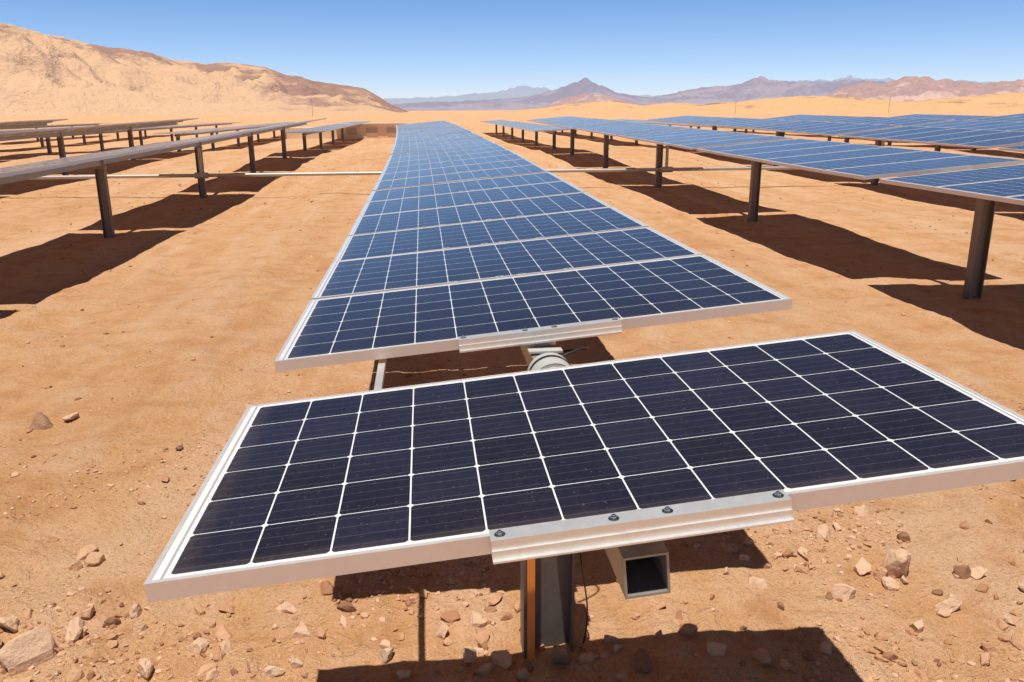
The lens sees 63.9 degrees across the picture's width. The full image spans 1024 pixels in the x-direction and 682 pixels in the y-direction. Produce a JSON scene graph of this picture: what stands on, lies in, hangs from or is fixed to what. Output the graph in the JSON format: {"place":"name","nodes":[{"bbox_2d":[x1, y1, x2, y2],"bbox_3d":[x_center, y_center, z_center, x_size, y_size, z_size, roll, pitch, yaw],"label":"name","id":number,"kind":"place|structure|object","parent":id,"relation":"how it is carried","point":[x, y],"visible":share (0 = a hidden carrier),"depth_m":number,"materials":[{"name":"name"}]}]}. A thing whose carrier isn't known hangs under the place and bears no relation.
{"place":"outdoors","nodes":[
{"label":"outdoors","id":0,"kind":"place"},
{"bbox_2d":[0,22,408,115],"bbox_3d":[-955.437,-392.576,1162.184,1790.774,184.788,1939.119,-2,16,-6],"label":"sand mountain","id":1,"kind":"structure","parent":0,"point":[41,74],"depth_m":875.46,"materials":[{"name":"brown sand"}]},
{"bbox_2d":[0,110,1023,681],"bbox_3d":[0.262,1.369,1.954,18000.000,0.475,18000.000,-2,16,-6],"label":"desert ground","id":2,"kind":"structure","parent":0,"point":[210,272],"depth_m":6.42,"materials":[{"name":"orange sand"}]},
{"bbox_2d":[0,617,18,631],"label":"rock","id":3,"kind":"object","parent":2,"relation":"on","point":[10,623],"visible":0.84,"depth_m":3.23,"materials":[{"name":"stone"}]},
{"bbox_2d":[0,626,56,675],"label":"rock","id":4,"kind":"object","parent":2,"relation":"on","point":[25,651],"visible":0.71,"depth_m":3.07,"materials":[{"name":"stone"}]},
{"bbox_2d":[0,119,67,127],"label":"solar panel array","id":5,"kind":"object","parent":2,"relation":"on","point":[14,124],"visible":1,"depth_m":33.89,"materials":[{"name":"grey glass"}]},
{"bbox_2d":[29,412,52,429],"bbox_3d":[-3.069,0.529,5.383,0.145,0.129,0.152,-2,16,-6],"label":"rock","id":6,"kind":"object","parent":2,"relation":"on","point":[41,421],"visible":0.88,"depth_m":5.34,"materials":[{"name":"stone"}]},
{"bbox_2d":[0,123,104,140],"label":"solar panel array","id":7,"kind":"object","parent":2,"relation":"on","point":[66,125],"visible":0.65,"depth_m":62.92,"materials":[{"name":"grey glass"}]},
{"bbox_2d":[62,412,78,420],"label":"rock","id":8,"kind":"object","parent":2,"relation":"on","point":[72,416],"visible":0.98,"depth_m":5.45,"materials":[{"name":"stone"}]},
{"bbox_2d":[0,126,146,146],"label":"solar panel array","id":9,"kind":"object","parent":2,"relation":"on","point":[83,137],"visible":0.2,"depth_m":48.39,"materials":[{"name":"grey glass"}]},
{"bbox_2d":[65,616,84,643],"bbox_3d":[-1.728,1.154,3.251,0.076,0.100,0.126,-2,16,-6],"label":"rock","id":10,"kind":"object","parent":2,"relation":"on","point":[75,628],"visible":0.84,"depth_m":3.23,"materials":[{"name":"stone"}]},
{"bbox_2d":[0,118,197,174],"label":"solar panel array","id":11,"kind":"object","parent":2,"relation":"on","point":[59,133],"visible":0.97,"depth_m":25.27,"materials":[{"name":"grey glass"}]},
{"bbox_2d":[129,604,142,618],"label":"rock","id":12,"kind":"object","parent":2,"relation":"on","point":[136,610],"visible":1,"depth_m":3.36,"materials":[{"name":"stone"}]},
{"bbox_2d":[43,122,241,152],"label":"solar panel array","id":13,"kind":"object","parent":2,"relation":"on","point":[140,130],"visible":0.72,"depth_m":48.93,"materials":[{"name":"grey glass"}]},
{"bbox_2d":[135,657,152,679],"bbox_3d":[-1.347,1.212,3.037,0.081,0.070,0.054,13,20,39],"label":"rock","id":14,"kind":"object","parent":2,"relation":"on","point":[144,668],"visible":1,"depth_m":3.02,"materials":[{"name":"stone"}]},
{"bbox_2d":[0,118,326,237],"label":"solar panel array","id":15,"kind":"object","parent":2,"relation":"on","point":[99,161],"visible":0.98,"depth_m":13.67,"materials":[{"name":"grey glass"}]},
{"bbox_2d":[27,141,1017,179],"bbox_3d":[-1.736,-4.367,19.864,74.000,0.708,0.140,-2,16,-6],"label":"drive shaft","id":16,"kind":"object","parent":15,"relation":"attached to","point":[202,174],"visible":0.59,"depth_m":19.63,"materials":[{"name":"metal"}]},
{"bbox_2d":[187,637,208,654],"bbox_3d":[-1.216,1.193,3.178,0.083,0.074,0.083,-2,16,-6],"label":"rock","id":17,"kind":"object","parent":2,"relation":"on","point":[198,646],"visible":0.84,"depth_m":3.16,"materials":[{"name":"stone"}]},
{"bbox_2d":[153,122,291,151],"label":"solar panel array","id":18,"kind":"object","parent":2,"relation":"on","point":[211,131],"visible":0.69,"depth_m":43.60,"materials":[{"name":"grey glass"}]},
{"bbox_2d":[276,601,296,613],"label":"rock","id":19,"kind":"object","parent":2,"relation":"on","point":[286,607],"visible":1,"depth_m":3.41,"materials":[{"name":"stone"}]},
{"bbox_2d":[291,620,311,637],"bbox_3d":[-0.830,1.154,3.260,0.084,0.086,0.057,-2,16,-6],"label":"rock","id":20,"kind":"object","parent":2,"relation":"on","point":[301,629],"visible":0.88,"depth_m":3.24,"materials":[{"name":"stone"}]},
{"bbox_2d":[285,121,371,150],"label":"solar panel array","id":21,"kind":"object","parent":2,"relation":"on","point":[319,130],"visible":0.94,"depth_m":44.04,"materials":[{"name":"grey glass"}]},
{"bbox_2d":[339,615,346,626],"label":"rock","id":22,"kind":"object","parent":2,"relation":"on","point":[343,622],"visible":1,"depth_m":3.34,"materials":[{"name":"stone"}]},
{"bbox_2d":[285,123,405,138],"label":"equipment shelter","id":23,"kind":"object","parent":2,"relation":"on","point":[372,130],"visible":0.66,"depth_m":60.78,"materials":[{"name":"beige"}]},
{"bbox_2d":[378,646,393,663],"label":"rock","id":24,"kind":"object","parent":2,"relation":"on","point":[384,655],"visible":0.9,"depth_m":3.10,"materials":[{"name":"stone"}]},
{"bbox_2d":[435,622,448,639],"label":"rock","id":25,"kind":"object","parent":2,"relation":"on","point":[442,631],"visible":1,"depth_m":3.22,"materials":[{"name":"stone"}]},
{"bbox_2d":[462,646,476,663],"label":"rock","id":26,"kind":"object","parent":2,"relation":"on","point":[469,653],"visible":0.97,"depth_m":3.10,"materials":[{"name":"stone"}]},
{"bbox_2d":[480,120,575,148],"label":"solar panel array","id":27,"kind":"object","parent":2,"relation":"on","point":[535,128],"visible":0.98,"depth_m":46.82,"materials":[{"name":"blue glass"}]},
{"bbox_2d":[551,645,569,663],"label":"rock","id":28,"kind":"object","parent":2,"relation":"on","point":[560,654],"visible":0.96,"depth_m":3.01,"materials":[{"name":"stone"}]},
{"bbox_2d":[143,120,1023,659],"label":"solar panel array","id":29,"kind":"object","parent":2,"relation":"on","point":[547,466],"visible":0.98,"depth_m":2.20,"materials":[{"name":"blue glass"}]},
{"bbox_2d":[561,127,690,146],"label":"solar panel array","id":30,"kind":"object","parent":2,"relation":"on","point":[611,138],"visible":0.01,"depth_m":51.86,"materials":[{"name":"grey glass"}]},
{"bbox_2d":[616,119,783,136],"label":"solar panel array","id":31,"kind":"object","parent":2,"relation":"on","point":[667,123],"visible":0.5,"depth_m":55.93,"materials":[{"name":"blue glass"}]},
{"bbox_2d":[527,116,1023,299],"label":"solar panel array","id":32,"kind":"object","parent":2,"relation":"on","point":[957,174],"visible":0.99,"depth_m":10.80,"materials":[{"name":"blue glass"}]},
{"bbox_2d":[690,126,891,144],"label":"solar panel array","id":33,"kind":"object","parent":2,"relation":"on","point":[889,142],"visible":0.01,"depth_m":46.85,"materials":[{"name":"brown glass"}]},
{"bbox_2d":[797,546,807,560],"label":"rock","id":34,"kind":"object","parent":2,"relation":"on","point":[802,551],"visible":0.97,"depth_m":3.78,"materials":[{"name":"stone"}]},
{"bbox_2d":[816,524,830,539],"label":"rock","id":35,"kind":"object","parent":2,"relation":"on","point":[823,532],"visible":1,"depth_m":3.94,"materials":[{"name":"stone"}]},
{"bbox_2d":[648,116,1023,184],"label":"solar panel array","id":36,"kind":"object","parent":2,"relation":"on","point":[979,138],"visible":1,"depth_m":20.84,"materials":[{"name":"blue glass"}]},
{"bbox_2d":[832,583,855,600],"bbox_3d":[1.405,1.077,3.486,0.101,0.087,0.072,6,17,21],"label":"rock","id":37,"kind":"object","parent":2,"relation":"on","point":[845,592],"visible":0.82,"depth_m":3.48,"materials":[{"name":"stone"}]},
{"bbox_2d":[853,506,868,515],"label":"rock","id":38,"kind":"object","parent":2,"relation":"on","point":[860,510],"visible":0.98,"depth_m":4.17,"materials":[{"name":"stone"}]},
{"bbox_2d":[853,557,870,575],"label":"rock","id":39,"kind":"object","parent":2,"relation":"on","point":[862,566],"visible":0.94,"depth_m":3.65,"materials":[{"name":"stone"}]},
{"bbox_2d":[766,114,1023,151],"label":"solar panel array","id":40,"kind":"object","parent":2,"relation":"on","point":[985,125],"visible":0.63,"depth_m":28.93,"materials":[{"name":"blue glass"}]},
{"bbox_2d":[882,548,910,577],"bbox_3d":[1.712,1.001,3.657,0.107,0.178,0.149,12,20,38],"label":"rock","id":41,"kind":"object","parent":2,"relation":"on","point":[896,563],"visible":0.7,"depth_m":3.60,"materials":[{"name":"stone"}]},
{"bbox_2d":[909,618,923,633],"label":"rock","id":42,"kind":"object","parent":2,"relation":"on","point":[917,627],"visible":0.88,"depth_m":3.27,"materials":[{"name":"stone"}]},
{"bbox_2d":[933,595,961,613],"bbox_3d":[1.802,1.099,3.402,0.114,0.116,0.070,-2,16,-6],"label":"rock","id":43,"kind":"object","parent":2,"relation":"on","point":[951,605],"visible":0.83,"depth_m":3.38,"materials":[{"name":"stone"}]},
{"bbox_2d":[894,114,1023,149],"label":"solar panel array","id":44,"kind":"object","parent":2,"relation":"on","point":[985,118],"visible":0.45,"depth_m":34.87,"materials":[{"name":"blue glass"}]},
{"bbox_2d":[971,566,987,579],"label":"rock","id":45,"kind":"object","parent":2,"relation":"on","point":[978,572],"visible":0.88,"depth_m":3.60,"materials":[{"name":"stone"}]},
{"bbox_2d":[996,113,1023,116],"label":"solar panel array","id":46,"kind":"object","parent":2,"relation":"on","point":[1020,115],"visible":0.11,"depth_m":40.03,"materials":[{"name":"blue glass"}]},
{"bbox_2d":[1018,579,1023,591],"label":"rock","id":47,"kind":"object","parent":2,"relation":"on","point":[1021,585],"visible":1,"depth_m":3.49,"materials":[{"name":"stone"}]},
{"bbox_2d":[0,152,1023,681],"bbox_3d":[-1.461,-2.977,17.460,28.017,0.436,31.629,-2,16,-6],"label":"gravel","id":48,"kind":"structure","parent":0,"point":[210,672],"depth_m":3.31,"materials":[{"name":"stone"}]},
{"bbox_2d":[0,0,1023,98],"label":"sky","id":49,"kind":"structure","parent":0,"point":[409,49],"materials":[{"name":"blue"}]},
{"bbox_2d":[541,93,632,107],"bbox_3d":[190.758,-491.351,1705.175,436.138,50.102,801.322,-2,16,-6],"label":"rocky hill","id":50,"kind":"structure","parent":0,"point":[584,98],"depth_m":1752.29,"materials":[{"name":"stone"}]},
{"bbox_2d":[392,76,887,110],"bbox_3d":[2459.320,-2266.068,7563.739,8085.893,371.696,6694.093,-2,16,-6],"label":"distant mountains","id":51,"kind":"structure","parent":0,"point":[761,87],"depth_m":7643.74,"materials":[{"name":"purple stone"}]},
{"bbox_2d":[384,75,990,103],"bbox_3d":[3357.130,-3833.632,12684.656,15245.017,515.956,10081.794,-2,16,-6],"label":"distant mountains","id":52,"kind":"structure","parent":0,"point":[522,91],"depth_m":14147.73,"materials":[{"name":"purple stone"}]},
{"bbox_2d":[496,92,1023,112],"bbox_3d":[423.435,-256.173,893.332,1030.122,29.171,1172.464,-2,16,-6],"label":"sand hill","id":53,"kind":"structure","parent":0,"point":[997,102],"depth_m":697.81,"materials":[{"name":"beige sand"}]},
{"bbox_2d":[826,76,1023,100],"bbox_3d":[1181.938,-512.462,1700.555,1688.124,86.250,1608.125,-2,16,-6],"label":"rocky hill","id":54,"kind":"structure","parent":0,"point":[910,88],"depth_m":1679.79,"materials":[{"name":"stone"}]}
]}

